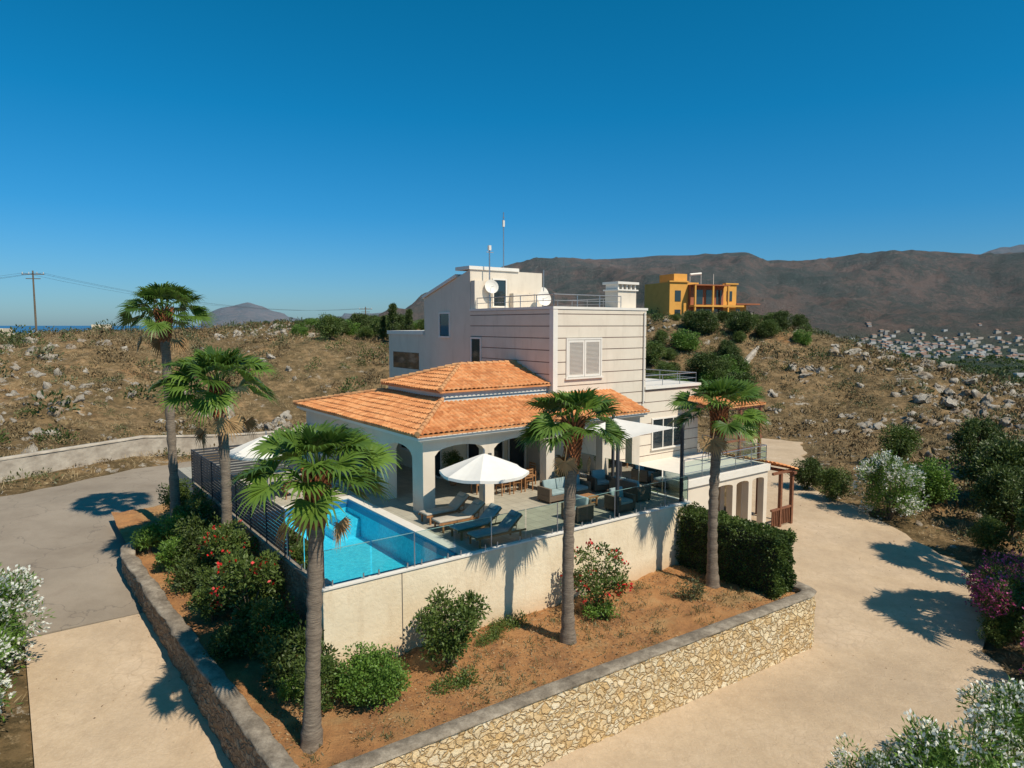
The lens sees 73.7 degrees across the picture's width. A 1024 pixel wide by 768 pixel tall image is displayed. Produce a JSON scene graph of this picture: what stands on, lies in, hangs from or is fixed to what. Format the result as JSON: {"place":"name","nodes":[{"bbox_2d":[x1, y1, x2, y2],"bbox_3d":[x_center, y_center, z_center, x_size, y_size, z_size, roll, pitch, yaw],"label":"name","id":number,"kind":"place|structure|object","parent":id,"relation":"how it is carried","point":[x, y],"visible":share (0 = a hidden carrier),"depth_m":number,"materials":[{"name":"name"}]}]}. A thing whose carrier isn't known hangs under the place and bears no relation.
{"place":"outdoors","nodes":[
{"label":"outdoors","id":0,"kind":"place"},
{"bbox_2d":[0,326,200,333],"bbox_3d":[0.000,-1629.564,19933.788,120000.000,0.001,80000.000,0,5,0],"label":"sea","id":1,"kind":"structure","parent":0,"point":[54,327],"depth_m":24563.76,"materials":[{"name":"blue liquid"}]},
{"bbox_2d":[0,460,234,642],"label":"road","id":2,"kind":"structure","parent":0,"point":[66,542],"depth_m":26.84,"materials":[{"name":"concrete"}]},
{"bbox_2d":[0,245,1023,767],"bbox_3d":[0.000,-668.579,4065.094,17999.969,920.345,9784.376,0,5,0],"label":"ground","id":3,"kind":"structure","parent":0,"point":[928,293],"depth_m":76.18,"materials":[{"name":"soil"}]},
{"bbox_2d":[0,627,21,720],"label":"oleander shrub","id":4,"kind":"object","parent":3,"relation":"on","point":[5,645],"visible":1,"depth_m":16.68,"materials":[{"name":"white plant"}]},
{"bbox_2d":[0,562,54,677],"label":"oleander shrub","id":5,"kind":"object","parent":3,"relation":"on","point":[7,623],"visible":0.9,"depth_m":18.70,"materials":[{"name":"white plant"}]},
{"bbox_2d":[0,430,238,488],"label":"roadside scrub","id":6,"kind":"object","parent":3,"relation":"on","point":[44,474],"visible":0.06,"depth_m":35.53,"materials":[{"name":"green plant"}]},
{"bbox_2d":[0,429,295,482],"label":"field wall","id":7,"kind":"structure","parent":3,"relation":"on","point":[62,458],"depth_m":39.18,"materials":[{"name":"stone"}]},
{"bbox_2d":[120,540,298,767],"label":"stone boundary wall","id":8,"kind":"structure","parent":3,"relation":"on","point":[238,726],"depth_m":17.52,"materials":[{"name":"stone"}]},
{"bbox_2d":[192,483,325,652],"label":"stone side wall","id":9,"kind":"structure","parent":3,"relation":"on","point":[296,576],"depth_m":20.33,"materials":[{"name":"stone"}]},
{"bbox_2d":[191,444,298,557],"bbox_3d":[-8.538,3.906,26.593,4.760,1.500,12.240,-4,6,-37],"label":"slatted fence","id":10,"kind":"object","parent":9,"relation":"on","point":[203,468],"visible":0.58,"depth_m":24.85,"materials":[{"name":"metal"}]},
{"bbox_2d":[313,312,345,339],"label":"broadleaf tree","id":11,"kind":"object","parent":3,"relation":"on","point":[331,323],"visible":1,"depth_m":83.73,"materials":[{"name":"green plant"}]},
{"bbox_2d":[348,312,374,328],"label":"broadleaf tree","id":12,"kind":"object","parent":3,"relation":"on","point":[360,318],"visible":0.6,"depth_m":93.55,"materials":[{"name":"green plant"}]},
{"bbox_2d":[385,302,400,340],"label":"cypress tree","id":13,"kind":"object","parent":3,"relation":"on","point":[392,317],"visible":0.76,"depth_m":83.39,"materials":[{"name":"green plant"}]},
{"bbox_2d":[178,455,678,585],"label":"pool terrace","id":14,"kind":"structure","parent":3,"relation":"on","point":[538,520],"depth_m":26.36,"materials":[{"name":"tile"}]},
{"bbox_2d":[229,431,278,499],"bbox_3d":[-9.830,3.244,27.395,2.772,2.780,2.772,1,5,13],"label":"patio umbrella","id":15,"kind":"object","parent":14,"relation":"on","point":[240,452],"visible":0.34,"depth_m":26.41,"materials":[{"name":"white fabric"}]},
{"bbox_2d":[248,499,455,583],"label":"swimming pool","id":16,"kind":"structure","parent":14,"relation":"in","point":[358,560],"depth_m":24.27,"materials":[{"name":"liquid"}]},
{"bbox_2d":[418,491,469,524],"bbox_3d":[-2.383,4.440,24.601,1.950,0.883,0.605,-4,6,-38],"label":"sun lounger","id":17,"kind":"object","parent":14,"relation":"on","point":[456,503],"visible":0.97,"depth_m":24.55,"materials":[{"name":"fabric"}]},
{"bbox_2d":[441,449,463,485],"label":"potted plant","id":18,"kind":"object","parent":14,"relation":"on","point":[453,459],"visible":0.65,"depth_m":29.63,"materials":[{"name":"green plant"}]},
{"bbox_2d":[431,498,484,532],"bbox_3d":[-1.804,4.530,23.666,1.950,0.866,0.605,-3,6,-35],"label":"sun lounger","id":19,"kind":"object","parent":14,"relation":"on","point":[472,509],"visible":0.97,"depth_m":23.60,"materials":[{"name":"fabric"}]},
{"bbox_2d":[448,503,501,540],"bbox_3d":[-1.169,4.579,22.904,1.950,0.899,0.605,-4,6,-38],"label":"sun lounger","id":20,"kind":"object","parent":14,"relation":"on","point":[492,509],"visible":0.99,"depth_m":22.81,"materials":[{"name":"fabric"}]},
{"bbox_2d":[439,449,528,511],"bbox_3d":[-0.990,3.590,24.293,2.956,2.630,2.956,-2,5,-20],"label":"patio umbrella","id":21,"kind":"object","parent":14,"relation":"on","point":[483,468],"visible":0.83,"depth_m":23.45,"materials":[{"name":"white fabric"}]},
{"bbox_2d":[466,509,525,548],"bbox_3d":[-0.500,4.650,22.098,1.950,0.899,0.605,-4,6,-36],"label":"sun lounger","id":22,"kind":"object","parent":14,"relation":"on","point":[507,524],"visible":1,"depth_m":22.06,"materials":[{"name":"fabric"}]},
{"bbox_2d":[537,474,590,503],"bbox_3d":[2.116,4.208,27.551,2.200,0.832,0.780,-4,6,-37],"label":"outdoor sofa","id":23,"kind":"object","parent":14,"relation":"on","point":[550,490],"visible":0.76,"depth_m":27.21,"materials":[{"name":"wicker"}]},
{"bbox_2d":[561,494,593,523],"bbox_3d":[2.352,4.469,24.565,0.780,0.832,0.900,-4,6,-37],"label":"outdoor armchair","id":24,"kind":"object","parent":14,"relation":"on","point":[584,508],"visible":0.83,"depth_m":24.35,"materials":[{"name":"wicker"}]},
{"bbox_2d":[587,469,612,492],"bbox_3d":[3.742,4.086,28.953,0.900,0.832,0.780,-2,5,-20],"label":"outdoor armchair","id":25,"kind":"object","parent":14,"relation":"on","point":[599,480],"visible":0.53,"depth_m":28.82,"materials":[{"name":"fabric"}]},
{"bbox_2d":[604,486,635,512],"bbox_3d":[4.086,4.357,25.848,0.900,0.832,0.780,-4,6,-37],"label":"outdoor armchair","id":26,"kind":"object","parent":14,"relation":"on","point":[627,500],"visible":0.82,"depth_m":25.74,"materials":[{"name":"wicker"}]},
{"bbox_2d":[609,475,650,502],"bbox_3d":[4.778,4.197,27.685,0.780,0.832,1.600,-4,6,-37],"label":"outdoor sofa","id":27,"kind":"object","parent":14,"relation":"on","point":[642,493],"visible":0.74,"depth_m":27.15,"materials":[{"name":"wicker"}]},
{"bbox_2d":[585,414,683,516],"bbox_3d":[4.194,3.087,27.349,3.600,3.100,3.780,-4,6,-37],"label":"shade sail","id":28,"kind":"object","parent":14,"relation":"on","point":[634,429],"visible":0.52,"depth_m":26.95,"materials":[{"name":"white fabric"}]},
{"bbox_2d":[111,504,797,767],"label":"garden bed","id":29,"kind":"object","parent":3,"relation":"on","point":[339,722],"visible":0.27,"depth_m":19.28,"materials":[{"name":"soil"}]},
{"bbox_2d":[130,522,162,553],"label":"shrub","id":30,"kind":"object","parent":29,"relation":"on","point":[146,539],"visible":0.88,"depth_m":25.03,"materials":[{"name":"green plant"}]},
{"bbox_2d":[113,281,217,518],"bbox_3d":[-13.545,1.023,26.881,3.852,10.103,3.883,0,5,0],"label":"palm tree","id":31,"kind":"object","parent":29,"relation":"on","point":[164,323],"visible":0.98,"depth_m":26.53,"materials":[{"name":"green plant"}]},
{"bbox_2d":[150,509,195,546],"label":"shrub","id":32,"kind":"object","parent":29,"relation":"on","point":[164,531],"visible":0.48,"depth_m":25.21,"materials":[{"name":"green plant"}]},
{"bbox_2d":[152,534,195,571],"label":"shrub","id":33,"kind":"object","parent":29,"relation":"on","point":[166,556],"visible":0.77,"depth_m":23.58,"materials":[{"name":"green plant"}]},
{"bbox_2d":[156,477,195,515],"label":"shrub","id":34,"kind":"object","parent":29,"relation":"on","point":[184,489],"visible":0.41,"depth_m":28.25,"materials":[{"name":"green plant"}]},
{"bbox_2d":[163,549,221,597],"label":"shrub","id":35,"kind":"object","parent":29,"relation":"on","point":[183,580],"visible":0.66,"depth_m":22.18,"materials":[{"name":"green plant"}]},
{"bbox_2d":[172,486,219,524],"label":"shrub","id":36,"kind":"object","parent":29,"relation":"on","point":[205,508],"visible":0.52,"depth_m":26.23,"materials":[{"name":"green plant"}]},
{"bbox_2d":[165,510,233,562],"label":"shrub","id":37,"kind":"object","parent":29,"relation":"on","point":[192,531],"visible":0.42,"depth_m":24.16,"materials":[{"name":"green plant"}]},
{"bbox_2d":[185,565,235,623],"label":"shrub","id":38,"kind":"object","parent":29,"relation":"on","point":[197,599],"visible":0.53,"depth_m":20.24,"materials":[{"name":"green plant"}]},
{"bbox_2d":[145,345,278,554],"bbox_3d":[-10.154,2.653,23.401,4.410,8.083,4.209,-4,6,-38],"label":"palm tree","id":39,"kind":"object","parent":29,"relation":"on","point":[218,395],"visible":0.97,"depth_m":22.74,"materials":[{"name":"green plant"}]},
{"bbox_2d":[193,519,259,583],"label":"hibiscus shrub","id":40,"kind":"object","parent":29,"relation":"on","point":[218,540],"visible":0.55,"depth_m":22.15,"materials":[{"name":"green plant"}]},
{"bbox_2d":[202,616,252,663],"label":"shrub","id":41,"kind":"object","parent":29,"relation":"on","point":[226,642],"visible":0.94,"depth_m":18.47,"materials":[{"name":"green plant"}]},
{"bbox_2d":[203,544,287,643],"bbox_3d":[-7.654,6.116,19.982,2.454,2.784,2.195,-2,5,-22],"label":"hibiscus shrub","id":42,"kind":"object","parent":29,"relation":"on","point":[231,577],"visible":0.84,"depth_m":19.58,"materials":[{"name":"green plant"}]},
{"bbox_2d":[237,593,300,664],"bbox_3d":[-6.556,6.708,18.718,1.769,2.081,1.600,3,6,27],"label":"shrub","id":43,"kind":"object","parent":29,"relation":"on","point":[262,619],"visible":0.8,"depth_m":18.42,"materials":[{"name":"green plant"}]},
{"bbox_2d":[274,672,304,703],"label":"shrub","id":44,"kind":"object","parent":29,"relation":"on","point":[286,693],"visible":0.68,"depth_m":16.77,"materials":[{"name":"green plant"}]},
{"bbox_2d":[254,620,339,695],"bbox_3d":[-5.589,7.051,17.630,1.945,1.814,2.226,2,5,19],"label":"shrub","id":45,"kind":"object","parent":29,"relation":"on","point":[282,657],"visible":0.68,"depth_m":17.36,"materials":[{"name":"green plant"}]},
{"bbox_2d":[228,419,401,754],"bbox_3d":[-4.245,4.528,15.344,3.606,7.549,3.677,0,5,0],"label":"palm tree","id":46,"kind":"object","parent":29,"relation":"on","point":[310,511],"visible":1,"depth_m":14.93,"materials":[{"name":"green plant"}]},
{"bbox_2d":[292,651,346,712],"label":"shrub","id":47,"kind":"object","parent":29,"relation":"on","point":[327,665],"visible":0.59,"depth_m":16.41,"materials":[{"name":"green plant"}]},
{"bbox_2d":[327,641,410,711],"bbox_3d":[-3.520,7.226,17.101,2.108,1.657,2.160,0,5,0],"label":"round shrub","id":48,"kind":"object","parent":29,"relation":"on","point":[384,675],"visible":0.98,"depth_m":16.70,"materials":[{"name":"green plant"}]},
{"bbox_2d":[408,584,491,675],"bbox_3d":[-1.664,6.715,18.812,2.147,2.378,2.036,1,5,10],"label":"shrub","id":49,"kind":"object","parent":29,"relation":"on","point":[449,638],"visible":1,"depth_m":18.48,"materials":[{"name":"green plant"}]},
{"bbox_2d":[425,663,480,697],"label":"ground cover plants","id":50,"kind":"object","parent":29,"relation":"on","point":[465,680],"visible":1,"depth_m":17.74,"materials":[{"name":"green plant"}]},
{"bbox_2d":[475,626,504,648],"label":"ground cover plants","id":51,"kind":"object","parent":29,"relation":"on","point":[493,636],"visible":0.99,"depth_m":20.34,"materials":[{"name":"green plant"}]},
{"bbox_2d":[484,609,529,633],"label":"ground cover plants","id":52,"kind":"object","parent":29,"relation":"on","point":[514,619],"visible":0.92,"depth_m":21.26,"materials":[{"name":"green plant"}]},
{"bbox_2d":[255,564,767,766],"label":"garden weeds","id":53,"kind":"object","parent":29,"relation":"on","point":[536,626],"visible":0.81,"depth_m":20.39,"materials":[{"name":"green plant"}]},
{"bbox_2d":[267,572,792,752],"bbox_3d":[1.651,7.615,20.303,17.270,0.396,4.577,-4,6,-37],"label":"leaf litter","id":54,"kind":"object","parent":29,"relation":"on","point":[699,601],"visible":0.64,"depth_m":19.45,"materials":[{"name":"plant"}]},
{"bbox_2d":[513,387,632,644],"bbox_3d":[1.815,3.955,20.073,3.565,7.854,3.501,0,5,0],"label":"palm tree","id":55,"kind":"object","parent":29,"relation":"on","point":[543,425],"visible":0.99,"depth_m":19.78,"materials":[{"name":"green plant"}]},
{"bbox_2d":[560,538,632,609],"bbox_3d":[2.769,6.333,22.128,2.433,2.562,2.215,0,5,0],"label":"hibiscus shrub","id":56,"kind":"object","parent":29,"relation":"on","point":[614,579],"visible":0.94,"depth_m":22.00,"materials":[{"name":"green plant"}]},
{"bbox_2d":[581,599,620,620],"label":"shrub","id":57,"kind":"object","parent":29,"relation":"on","point":[597,610],"visible":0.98,"depth_m":21.74,"materials":[{"name":"green plant"}]},
{"bbox_2d":[675,576,704,600],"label":"shrub","id":58,"kind":"object","parent":29,"relation":"on","point":[691,593],"visible":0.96,"depth_m":23.38,"materials":[{"name":"green plant"}]},
{"bbox_2d":[665,375,770,588],"bbox_3d":[7.295,3.584,24.524,3.694,7.834,3.754,4,6,35],"label":"palm tree","id":59,"kind":"object","parent":29,"relation":"on","point":[727,388],"visible":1,"depth_m":24.09,"materials":[{"name":"green plant"}]},
{"bbox_2d":[673,501,797,599],"bbox_3d":[8.124,6.015,25.369,1.702,2.554,4.834,-4,6,-37],"label":"hedge","id":60,"kind":"object","parent":29,"relation":"on","point":[754,555],"visible":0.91,"depth_m":24.46,"materials":[{"name":"green plant"}]},
{"bbox_2d":[321,472,690,667],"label":"terrace retaining wall","id":61,"kind":"structure","parent":3,"relation":"on","point":[511,578],"depth_m":21.37,"materials":[{"name":"white paint"}]},
{"bbox_2d":[286,452,688,587],"bbox_3d":[-0.952,4.287,25.040,14.924,1.012,6.492,-4,6,-37],"label":"glass railing","id":62,"kind":"object","parent":61,"relation":"on","point":[645,476],"visible":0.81,"depth_m":27.70,"materials":[{"name":"clear"}]},
{"bbox_2d":[0,313,1019,492],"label":"hill bushes","id":63,"kind":"object","parent":3,"relation":"on","point":[33,412],"visible":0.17,"depth_m":71.68,"materials":[{"name":"green plant"}]},
{"bbox_2d":[0,310,1023,546],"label":"dry scrub","id":64,"kind":"object","parent":3,"relation":"on","point":[94,336],"visible":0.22,"depth_m":65.67,"materials":[{"name":"plant"}]},
{"bbox_2d":[0,307,1023,563],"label":"green scrub","id":65,"kind":"object","parent":3,"relation":"on","point":[46,349],"visible":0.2,"depth_m":71.03,"materials":[{"name":"green plant"}]},
{"bbox_2d":[0,315,1023,517],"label":"limestone rocks","id":66,"kind":"object","parent":3,"relation":"on","point":[922,374],"visible":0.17,"depth_m":59.49,"materials":[{"name":"stone"}]},
{"bbox_2d":[1,434,1023,563],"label":"roadside rocks","id":67,"kind":"object","parent":3,"relation":"on","point":[110,470],"visible":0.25,"depth_m":38.17,"materials":[{"name":"stone"}]},
{"bbox_2d":[22,336,1023,457],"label":"limestone outcrop","id":68,"kind":"object","parent":3,"relation":"on","point":[987,398],"visible":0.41,"depth_m":64.92,"materials":[{"name":"stone"}]},
{"bbox_2d":[293,212,798,526],"bbox_3d":[0.105,-1.022,37.075,21.488,16.800,20.900,-4,6,-37],"label":"villa","id":69,"kind":"object","parent":3,"relation":"on","point":[480,358],"visible":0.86,"depth_m":32.49,"materials":[{"name":"white paint"}]},
{"bbox_2d":[308,278,684,478],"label":"windows and doors","id":70,"kind":"structure","parent":69,"relation":"in","point":[583,355],"depth_m":32.51,"materials":[{"name":"white paint"}]},
{"bbox_2d":[328,579,816,767],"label":"stone retaining wall","id":71,"kind":"structure","parent":3,"relation":"on","point":[540,726],"depth_m":18.17,"materials":[{"name":"stone"}]},
{"bbox_2d":[645,339,667,366],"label":"broadleaf tree","id":72,"kind":"object","parent":3,"relation":"on","point":[656,350],"visible":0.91,"depth_m":77.59,"materials":[{"name":"green plant"}]},
{"bbox_2d":[654,361,678,378],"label":"broadleaf tree","id":73,"kind":"object","parent":3,"relation":"on","point":[663,365],"visible":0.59,"depth_m":74.31,"materials":[{"name":"green plant"}]},
{"bbox_2d":[670,328,703,351],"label":"broadleaf tree","id":74,"kind":"object","parent":3,"relation":"on","point":[681,340],"visible":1,"depth_m":80.70,"materials":[{"name":"green plant"}]},
{"bbox_2d":[679,310,697,329],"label":"broadleaf tree","id":75,"kind":"object","parent":3,"relation":"on","point":[688,315],"visible":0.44,"depth_m":86.02,"materials":[{"name":"green plant"}]},
{"bbox_2d":[644,273,759,315],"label":"ochre house","id":76,"kind":"structure","parent":3,"relation":"on","point":[667,294],"depth_m":101.55,"materials":[{"name":"yellow paint"}]},
{"bbox_2d":[684,350,721,380],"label":"broadleaf tree","id":77,"kind":"object","parent":3,"relation":"on","point":[700,362],"visible":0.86,"depth_m":73.89,"materials":[{"name":"green plant"}]},
{"bbox_2d":[690,309,722,335],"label":"broadleaf tree","id":78,"kind":"object","parent":3,"relation":"on","point":[704,321],"visible":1,"depth_m":83.91,"materials":[{"name":"green plant"}]},
{"bbox_2d":[717,345,743,357],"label":"broadleaf tree","id":79,"kind":"object","parent":3,"relation":"on","point":[729,350],"visible":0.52,"depth_m":77.58,"materials":[{"name":"green plant"}]},
{"bbox_2d":[724,310,755,337],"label":"broadleaf tree","id":80,"kind":"object","parent":3,"relation":"on","point":[746,323],"visible":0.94,"depth_m":82.84,"materials":[{"name":"green plant"}]},
{"bbox_2d":[722,371,759,393],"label":"broadleaf tree","id":81,"kind":"object","parent":3,"relation":"on","point":[742,376],"visible":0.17,"depth_m":69.56,"materials":[{"name":"green plant"}]},
{"bbox_2d":[754,323,772,337],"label":"broadleaf tree","id":82,"kind":"object","parent":3,"relation":"on","point":[761,330],"visible":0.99,"depth_m":83.23,"materials":[{"name":"green plant"}]},
{"bbox_2d":[758,318,781,336],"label":"broadleaf tree","id":83,"kind":"object","parent":3,"relation":"on","point":[772,322],"visible":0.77,"depth_m":83.44,"materials":[{"name":"green plant"}]},
{"bbox_2d":[769,309,793,330],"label":"broadleaf tree","id":84,"kind":"object","parent":3,"relation":"on","point":[780,317],"visible":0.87,"depth_m":85.19,"materials":[{"name":"green plant"}]},
{"bbox_2d":[789,313,810,327],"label":"broadleaf tree","id":85,"kind":"object","parent":3,"relation":"on","point":[799,320],"visible":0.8,"depth_m":92.80,"materials":[{"name":"green plant"}]},
{"bbox_2d":[792,329,812,344],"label":"broadleaf tree","id":86,"kind":"object","parent":3,"relation":"on","point":[803,338],"visible":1,"depth_m":81.69,"materials":[{"name":"green plant"}]},
{"bbox_2d":[786,457,824,491],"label":"broadleaf tree","id":87,"kind":"object","parent":3,"relation":"on","point":[805,475],"visible":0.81,"depth_m":42.26,"materials":[{"name":"green plant"}]},
{"bbox_2d":[813,465,856,501],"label":"bush","id":88,"kind":"object","parent":3,"relation":"on","point":[829,477],"visible":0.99,"depth_m":39.90,"materials":[{"name":"green plant"}]},
{"bbox_2d":[824,732,916,767],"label":"oleander shrub","id":89,"kind":"object","parent":3,"relation":"on","point":[876,759],"visible":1,"depth_m":14.83,"materials":[{"name":"white plant"}]},
{"bbox_2d":[849,448,930,520],"bbox_3d":[20.672,5.602,37.319,3.648,4.233,4.125,-2,5,-24],"label":"oleander shrub","id":90,"kind":"object","parent":3,"relation":"on","point":[889,465],"visible":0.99,"depth_m":36.83,"materials":[{"name":"white plant"}]},
{"bbox_2d":[876,421,926,460],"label":"broadleaf tree","id":91,"kind":"object","parent":3,"relation":"on","point":[903,440],"visible":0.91,"depth_m":47.17,"materials":[{"name":"green plant"}]},
{"bbox_2d":[892,455,961,505],"bbox_3d":[23.702,5.625,39.149,3.557,3.197,3.138,3,6,27],"label":"broadleaf tree","id":92,"kind":"object","parent":3,"relation":"on","point":[941,486],"visible":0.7,"depth_m":38.30,"materials":[{"name":"green plant"}]},
{"bbox_2d":[836,322,1023,376],"bbox_3d":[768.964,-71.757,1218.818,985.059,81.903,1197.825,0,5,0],"label":"village houses","id":93,"kind":"structure","parent":3,"relation":"on","point":[951,345],"depth_m":1510.33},
{"bbox_2d":[878,703,1023,767],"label":"oleander shrub","id":94,"kind":"object","parent":3,"relation":"on","point":[933,739],"visible":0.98,"depth_m":14.63,"materials":[{"name":"white plant"}]},
{"bbox_2d":[948,414,1023,467],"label":"broadleaf tree","id":95,"kind":"object","parent":3,"relation":"on","point":[972,431],"visible":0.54,"depth_m":43.44,"materials":[{"name":"green plant"}]},
{"bbox_2d":[950,437,1023,496],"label":"broadleaf tree","id":96,"kind":"object","parent":3,"relation":"on","point":[1011,452],"visible":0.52,"depth_m":38.02,"materials":[{"name":"green plant"}]},
{"bbox_2d":[954,675,1023,767],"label":"oleander shrub","id":97,"kind":"object","parent":3,"relation":"on","point":[1006,704],"visible":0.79,"depth_m":15.65,"materials":[{"name":"white plant"}]},
{"bbox_2d":[966,513,1012,553],"bbox_3d":[22.604,7.205,32.315,1.934,2.139,2.006,2,6,27],"label":"broadleaf tree","id":98,"kind":"object","parent":3,"relation":"on","point":[986,539],"visible":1,"depth_m":32.12,"materials":[{"name":"green plant"}]},
{"bbox_2d":[960,550,1023,615],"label":"bougainvillea shrub","id":99,"kind":"object","parent":3,"relation":"on","point":[1019,560],"visible":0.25,"depth_m":26.36,"materials":[{"name":"purple plant"}]},
{"bbox_2d":[967,461,1023,536],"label":"broadleaf tree","id":100,"kind":"object","parent":3,"relation":"on","point":[999,484],"visible":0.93,"depth_m":34.62,"materials":[{"name":"green plant"}]},
{"bbox_2d":[969,568,1023,640],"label":"bougainvillea shrub","id":101,"kind":"object","parent":3,"relation":"on","point":[1004,597],"visible":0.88,"depth_m":24.00,"materials":[{"name":"purple plant"}]},
{"bbox_2d":[975,610,1020,648],"bbox_3d":[16.881,8.632,23.726,1.404,1.498,1.354,0,5,1],"label":"broadleaf tree","id":102,"kind":"object","parent":3,"relation":"on","point":[1001,632],"visible":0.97,"depth_m":23.58,"materials":[{"name":"green plant"}]},
{"bbox_2d":[0,0,1023,325],"label":"sky","id":103,"kind":"structure","parent":0,"point":[304,159],"materials":[{"name":"blue"}]},
{"bbox_2d":[25,438,1023,767],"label":"driveway","id":104,"kind":"structure","parent":0,"point":[895,642],"depth_m":20.09,"materials":[{"name":"concrete"}]},
{"bbox_2d":[896,352,1023,382],"bbox_3d":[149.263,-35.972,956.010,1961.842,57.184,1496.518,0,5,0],"label":"distant olive groves","id":105,"kind":"object","parent":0,"point":[989,358],"visible":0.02,"depth_m":1135.07,"materials":[{"name":"green plant"}]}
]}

